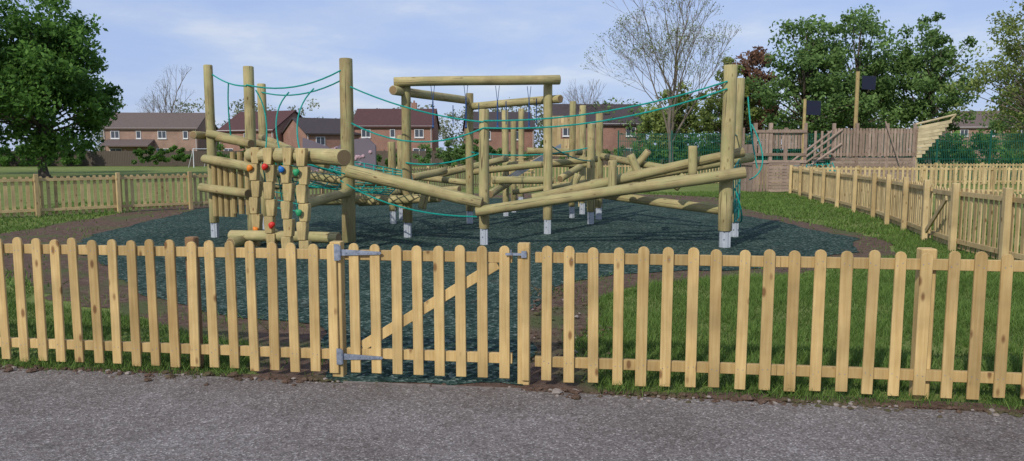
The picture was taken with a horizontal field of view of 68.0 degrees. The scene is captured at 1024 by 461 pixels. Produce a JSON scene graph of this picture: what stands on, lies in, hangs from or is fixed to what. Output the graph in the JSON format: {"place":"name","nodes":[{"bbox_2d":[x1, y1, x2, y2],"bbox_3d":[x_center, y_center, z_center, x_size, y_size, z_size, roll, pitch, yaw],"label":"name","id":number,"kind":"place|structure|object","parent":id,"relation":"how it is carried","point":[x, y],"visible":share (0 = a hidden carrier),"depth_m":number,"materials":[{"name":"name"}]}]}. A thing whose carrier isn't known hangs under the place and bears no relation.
{"place":"outdoors","nodes":[
{"label":"outdoors","id":0,"kind":"place"},
{"bbox_2d":[302,138,376,181],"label":"bouldering wall","id":1,"kind":"structure","parent":0,"point":[364,150],"depth_m":37.82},
{"bbox_2d":[0,367,1023,460],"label":"tarmac path","id":2,"kind":"structure","parent":0,"point":[64,415],"depth_m":4.39,"materials":[{"name":"grey asphalt"}]},
{"bbox_2d":[0,157,1023,413],"bbox_3d":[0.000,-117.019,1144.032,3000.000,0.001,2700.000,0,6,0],"label":"ground","id":3,"kind":"structure","parent":0,"point":[80,171],"depth_m":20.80,"materials":[{"name":"green plant"}]},
{"bbox_2d":[0,141,88,166],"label":"hedge","id":4,"kind":"object","parent":3,"relation":"on","point":[68,159],"visible":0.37,"depth_m":82.40,"materials":[{"name":"green plant"}]},
{"bbox_2d":[0,0,123,177],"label":"broadleaf tree","id":5,"kind":"object","parent":3,"relation":"on","point":[46,63],"visible":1,"depth_m":45.13,"materials":[{"name":"green plant"}]},
{"bbox_2d":[0,171,208,216],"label":"picket fence","id":6,"kind":"object","parent":3,"relation":"on","point":[38,198],"visible":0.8,"depth_m":19.68,"materials":[{"name":"beige wood"}]},
{"bbox_2d":[103,118,217,162],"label":"walls","id":7,"kind":"structure","parent":3,"relation":"on","point":[174,136],"depth_m":103.37,"materials":[{"name":"brown brick"}]},
{"bbox_2d":[100,139,154,146],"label":"porch roof","id":8,"kind":"structure","parent":7,"relation":"attached to","point":[128,142],"depth_m":101.95,"materials":[{"name":"brown tile"}]},
{"bbox_2d":[103,129,196,150],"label":"window frames","id":9,"kind":"structure","parent":7,"relation":"attached to","point":[140,137],"depth_m":103.13,"materials":[{"name":"white plastic"}]},
{"bbox_2d":[110,131,186,150],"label":"window glass","id":10,"kind":"object","parent":9,"relation":"in","point":[160,134],"visible":0.71,"depth_m":103.13,"materials":[{"name":"grey glass"}]},
{"bbox_2d":[102,112,217,129],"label":"roof","id":11,"kind":"structure","parent":7,"relation":"on","point":[126,120],"depth_m":104.60,"materials":[{"name":"brown tile"}]},
{"bbox_2d":[131,145,192,164],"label":"hedge","id":12,"kind":"object","parent":3,"relation":"on","point":[159,156],"visible":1,"depth_m":81.49,"materials":[{"name":"green plant"}]},
{"bbox_2d":[136,66,190,112],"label":"bare tree","id":13,"kind":"object","parent":3,"relation":"on","point":[158,105],"visible":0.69,"depth_m":109.77,"materials":[{"name":"brown plant"}]},
{"bbox_2d":[0,236,328,371],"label":"picket fence","id":14,"kind":"object","parent":3,"relation":"on","point":[191,251],"visible":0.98,"depth_m":5.50,"materials":[{"name":"wood"}]},
{"bbox_2d":[327,241,530,384],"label":"picket gate","id":15,"kind":"structure","parent":14,"relation":"attached to","point":[341,353],"depth_m":5.24,"materials":[{"name":"wood"}]},
{"bbox_2d":[189,148,206,167],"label":"football goal","id":16,"kind":"object","parent":3,"relation":"on","point":[193,155],"visible":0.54,"depth_m":77.71,"materials":[{"name":"white plastic"}]},
{"bbox_2d":[220,113,300,150],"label":"walls","id":17,"kind":"structure","parent":3,"relation":"on","point":[280,129],"depth_m":99.60,"materials":[{"name":"red brick"}]},
{"bbox_2d":[216,130,244,149],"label":"window frames","id":18,"kind":"structure","parent":17,"relation":"attached to","point":[228,133],"depth_m":100.83,"materials":[{"name":"white plastic"}]},
{"bbox_2d":[218,110,302,131],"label":"roof","id":19,"kind":"structure","parent":17,"relation":"on","point":[237,121],"depth_m":100.88,"materials":[{"name":"red tile"}]},
{"bbox_2d":[206,143,396,166],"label":"shrub","id":20,"kind":"object","parent":3,"relation":"on","point":[221,148],"visible":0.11,"depth_m":79.83,"materials":[{"name":"green plant"}]},
{"bbox_2d":[91,96,542,150],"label":"background trees","id":21,"kind":"object","parent":3,"relation":"on","point":[446,133],"visible":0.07,"depth_m":140.00,"materials":[{"name":"green plant"}]},
{"bbox_2d":[283,120,356,147],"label":"walls","id":22,"kind":"structure","parent":3,"relation":"on","point":[290,137],"depth_m":93.92,"materials":[{"name":"red brick"}]},
{"bbox_2d":[281,117,360,134],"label":"roof","id":23,"kind":"structure","parent":22,"relation":"on","point":[319,126],"depth_m":94.53,"materials":[{"name":"tile"}]},
{"bbox_2d":[0,150,700,165],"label":"garden fence","id":24,"kind":"object","parent":3,"relation":"on","point":[113,158],"visible":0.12,"depth_m":84.61,"materials":[{"name":"brown wood"}]},
{"bbox_2d":[236,165,489,204],"bbox_3d":[-4.710,-1.781,28.180,0.154,1.130,14.620,3,7,30],"label":"picket fence","id":25,"kind":"object","parent":3,"relation":"on","point":[322,191],"visible":0.23,"depth_m":27.39,"materials":[{"name":"beige wood"}]},
{"bbox_2d":[354,117,438,164],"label":"walls","id":26,"kind":"structure","parent":3,"relation":"on","point":[381,142],"depth_m":95.32,"materials":[{"name":"red brick"}]},
{"bbox_2d":[361,129,425,157],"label":"window frames","id":27,"kind":"structure","parent":26,"relation":"attached to","point":[394,135],"depth_m":95.21,"materials":[{"name":"white plastic"}]},
{"bbox_2d":[362,130,424,156],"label":"window glass","id":28,"kind":"object","parent":27,"relation":"attached to","point":[418,133],"visible":0.59,"depth_m":95.18,"materials":[{"name":"grey glass"}]},
{"bbox_2d":[354,109,439,129],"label":"roof","id":29,"kind":"structure","parent":26,"relation":"on","point":[377,117],"depth_m":96.77,"materials":[{"name":"red tile"}]},
{"bbox_2d":[411,100,416,108],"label":"chimney","id":30,"kind":"object","parent":29,"relation":"on","point":[413,105],"visible":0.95,"depth_m":98.56,"materials":[{"name":"red brick"}]},
{"bbox_2d":[0,193,895,387],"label":"soil border","id":31,"kind":"object","parent":3,"relation":"on","point":[109,222],"visible":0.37,"depth_m":9.18,"materials":[{"name":"brown soil"}]},
{"bbox_2d":[77,198,859,385],"bbox_3d":[-1.191,-0.025,15.643,15.242,0.001,21.052,0,6,0],"label":"rubber mulch surface","id":32,"kind":"object","parent":31,"relation":"on","point":[627,227],"visible":0.41,"depth_m":12.93,"materials":[{"name":"rubber"}]},
{"bbox_2d":[190,58,762,248],"bbox_3d":[-1.434,-1.704,16.630,9.992,3.260,11.195,-2,6,-15],"label":"climbing frame","id":33,"kind":"object","parent":32,"relation":"on","point":[264,153],"visible":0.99,"depth_m":13.39,"materials":[{"name":"brown wood"}]},
{"bbox_2d":[438,137,497,167],"bbox_3d":[-3.481,-6.055,59.717,4.803,2.834,1.516,0,6,0],"label":"hedge","id":34,"kind":"object","parent":3,"relation":"on","point":[461,150],"visible":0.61,"depth_m":59.60,"materials":[{"name":"green plant"}]},
{"bbox_2d":[464,127,533,159],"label":"walls","id":35,"kind":"structure","parent":3,"relation":"on","point":[495,142],"depth_m":93.42,"materials":[{"name":"red brick"}]},
{"bbox_2d":[462,112,535,130],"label":"roof","id":36,"kind":"structure","parent":35,"relation":"on","point":[511,115],"depth_m":95.21,"materials":[{"name":"tile"}]},
{"bbox_2d":[5,364,1023,413],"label":"soil verge","id":37,"kind":"structure","parent":3,"relation":"on","point":[908,403],"depth_m":5.00,"materials":[{"name":"brown soil"}]},
{"bbox_2d":[343,381,521,389],"bbox_3d":[-0.550,1.066,5.159,1.235,0.032,0.022,1,6,7],"label":"concrete edging","id":38,"kind":"object","parent":37,"relation":"on","point":[404,384],"visible":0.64,"depth_m":5.15,"materials":[{"name":"grey concrete"}]},
{"bbox_2d":[0,284,1023,417],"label":"soil clods","id":39,"kind":"object","parent":37,"relation":"on","point":[556,392],"visible":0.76,"depth_m":4.99,"materials":[{"name":"soil"}]},
{"bbox_2d":[412,139,656,165],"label":"shrub","id":40,"kind":"object","parent":3,"relation":"on","point":[428,156],"visible":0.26,"depth_m":79.12,"materials":[{"name":"green plant"}]},
{"bbox_2d":[560,78,621,111],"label":"bare tree","id":41,"kind":"object","parent":3,"relation":"on","point":[575,98],"visible":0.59,"depth_m":90.63,"materials":[{"name":"brown plant"}]},
{"bbox_2d":[555,125,645,165],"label":"walls","id":42,"kind":"structure","parent":3,"relation":"on","point":[610,137],"depth_m":87.46,"materials":[{"name":"red brick"}]},
{"bbox_2d":[552,104,641,124],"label":"roof","id":43,"kind":"structure","parent":42,"relation":"on","point":[559,110],"depth_m":89.13,"materials":[{"name":"tile"}]},
{"bbox_2d":[562,123,645,153],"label":"window frames","id":44,"kind":"structure","parent":42,"relation":"attached to","point":[567,135],"depth_m":87.06,"materials":[{"name":"white plastic"}]},
{"bbox_2d":[563,128,634,150],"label":"window glass","id":45,"kind":"object","parent":44,"relation":"in","point":[565,131],"visible":0.33,"depth_m":87.40,"materials":[{"name":"grey glass"}]},
{"bbox_2d":[489,165,718,186],"bbox_3d":[4.713,-2.615,36.224,12.073,1.130,0.154,-2,6,-17],"label":"picket fence","id":46,"kind":"object","parent":3,"relation":"on","point":[555,182],"visible":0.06,"depth_m":35.36,"materials":[{"name":"beige wood"}]},
{"bbox_2d":[581,0,740,161],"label":"bare tree","id":47,"kind":"object","parent":3,"relation":"on","point":[669,126],"visible":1,"depth_m":53.22,"materials":[{"name":"brown plant"}]},
{"bbox_2d":[638,81,703,148],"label":"broadleaf tree","id":48,"kind":"object","parent":3,"relation":"on","point":[658,126],"visible":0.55,"depth_m":70.69,"materials":[{"name":"green plant"}]},
{"bbox_2d":[691,56,765,147],"bbox_3d":[17.651,-9.530,62.344,5.715,9.517,4.634,1,6,10],"label":"conifer tree","id":49,"kind":"object","parent":3,"relation":"on","point":[706,120],"visible":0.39,"depth_m":62.19,"materials":[{"name":"green plant"}]},
{"bbox_2d":[710,45,780,143],"bbox_3d":[20.336,-10.451,65.275,5.911,10.752,6.748,-4,7,-35],"label":"copper beech tree","id":50,"kind":"object","parent":3,"relation":"on","point":[756,56],"visible":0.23,"depth_m":64.03,"materials":[{"name":"brown plant"}]},
{"bbox_2d":[592,97,906,161],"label":"background trees","id":51,"kind":"object","parent":3,"relation":"on","point":[703,135],"visible":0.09,"depth_m":86.67,"materials":[{"name":"green plant"}]},
{"bbox_2d":[535,246,1023,399],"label":"picket fence","id":52,"kind":"object","parent":3,"relation":"on","point":[920,374],"visible":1,"depth_m":4.93,"materials":[{"name":"wood"}]},
{"bbox_2d":[745,14,884,160],"bbox_3d":[23.337,-10.650,58.660,10.334,12.535,9.198,0,6,0],"label":"broadleaf tree","id":53,"kind":"object","parent":3,"relation":"on","point":[810,81],"visible":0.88,"depth_m":58.21,"materials":[{"name":"green plant"}]},
{"bbox_2d":[617,130,1023,179],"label":"green fence","id":54,"kind":"object","parent":3,"relation":"on","point":[936,155],"visible":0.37,"depth_m":42.75,"materials":[{"name":"metal"}]},
{"bbox_2d":[640,125,1023,167],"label":"background trees","id":55,"kind":"object","parent":3,"relation":"on","point":[684,151],"visible":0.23,"depth_m":69.30,"materials":[{"name":"green plant"}]},
{"bbox_2d":[788,165,877,215],"bbox_3d":[9.716,-1.351,23.692,0.154,1.200,10.768,1,6,10],"label":"picket fence","id":56,"kind":"object","parent":3,"relation":"on","point":[838,186],"visible":0.89,"depth_m":22.48,"materials":[{"name":"beige wood"}]},
{"bbox_2d":[741,71,956,192],"bbox_3d":[13.711,-4.291,32.538,10.120,5.075,3.968,-3,6,-23],"label":"pirate ship climbing frame","id":57,"kind":"object","parent":3,"relation":"on","point":[810,107],"visible":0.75,"depth_m":32.66,"materials":[{"name":"brown wood"}]},
{"bbox_2d":[794,3,915,157],"bbox_3d":[27.030,-11.421,61.178,9.421,13.567,10.601,5,8,41],"label":"broadleaf tree","id":58,"kind":"object","parent":3,"relation":"on","point":[878,65],"visible":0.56,"depth_m":59.40,"materials":[{"name":"green plant"}]},
{"bbox_2d":[756,163,1023,184],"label":"picket fence","id":59,"kind":"object","parent":3,"relation":"on","point":[982,165],"visible":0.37,"depth_m":36.84,"materials":[{"name":"beige wood"}]},
{"bbox_2d":[870,173,933,240],"bbox_3d":[8.143,-0.558,16.043,0.154,1.200,4.971,2,6,15],"label":"picket fence","id":60,"kind":"object","parent":3,"relation":"on","point":[914,213],"visible":0.91,"depth_m":15.27,"materials":[{"name":"beige wood"}]},
{"bbox_2d":[789,92,1023,162],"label":"background trees","id":61,"kind":"object","parent":3,"relation":"on","point":[992,123],"visible":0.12,"depth_m":95.89,"materials":[{"name":"green plant"}]},
{"bbox_2d":[791,166,1023,193],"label":"picket fence","id":62,"kind":"object","parent":3,"relation":"on","point":[991,176],"visible":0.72,"depth_m":28.27,"materials":[{"name":"beige wood"}]},
{"bbox_2d":[886,12,984,171],"bbox_3d":[32.441,-10.665,58.922,6.899,12.509,9.067,3,7,28],"label":"broadleaf tree","id":63,"kind":"object","parent":3,"relation":"on","point":[917,77],"visible":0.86,"depth_m":58.30,"materials":[{"name":"green plant"}]},
{"bbox_2d":[925,186,950,244],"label":"picket gate","id":64,"kind":"structure","parent":3,"relation":"on","point":[942,197],"depth_m":12.98,"materials":[{"name":"beige wood"}]},
{"bbox_2d":[932,120,1014,161],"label":"walls","id":65,"kind":"structure","parent":3,"relation":"on","point":[971,130],"depth_m":117.77,"materials":[{"name":"brown brick"}]},
{"bbox_2d":[934,111,1021,127],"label":"roof","id":66,"kind":"structure","parent":65,"relation":"on","point":[978,120],"depth_m":118.40,"materials":[{"name":"brown tile"}]},
{"bbox_2d":[961,130,1022,135],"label":"window glass","id":67,"kind":"object","parent":65,"relation":"in","point":[962,132],"visible":0.25,"depth_m":117.81,"materials":[{"name":"grey glass"}]},
{"bbox_2d":[939,1,1023,159],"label":"birch tree","id":68,"kind":"object","parent":3,"relation":"on","point":[1016,90],"visible":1,"depth_m":45.63,"materials":[{"name":"green plant"}]},
{"bbox_2d":[948,183,1023,259],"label":"picket fence","id":69,"kind":"object","parent":3,"relation":"on","point":[1007,198],"visible":0.83,"depth_m":11.29,"materials":[{"name":"beige wood"}]},
{"bbox_2d":[974,35,1023,109],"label":"birch tree","id":70,"kind":"object","parent":3,"relation":"on","point":[991,48],"visible":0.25,"depth_m":50.49,"materials":[{"name":"green plant"}]},
{"bbox_2d":[0,0,1023,151],"label":"sky","id":71,"kind":"structure","parent":0,"point":[287,43],"materials":[{"name":"blue"}]},
{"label":"window frames","id":72,"kind":"object","parent":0,"visible":0},
{"bbox_2d":[317,137,324,143],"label":"window glass","id":73,"kind":"object","parent":72,"relation":"attached to","point":[322,140],"visible":0.29,"depth_m":92.66,"materials":[{"name":"grey glass"}]}
]}

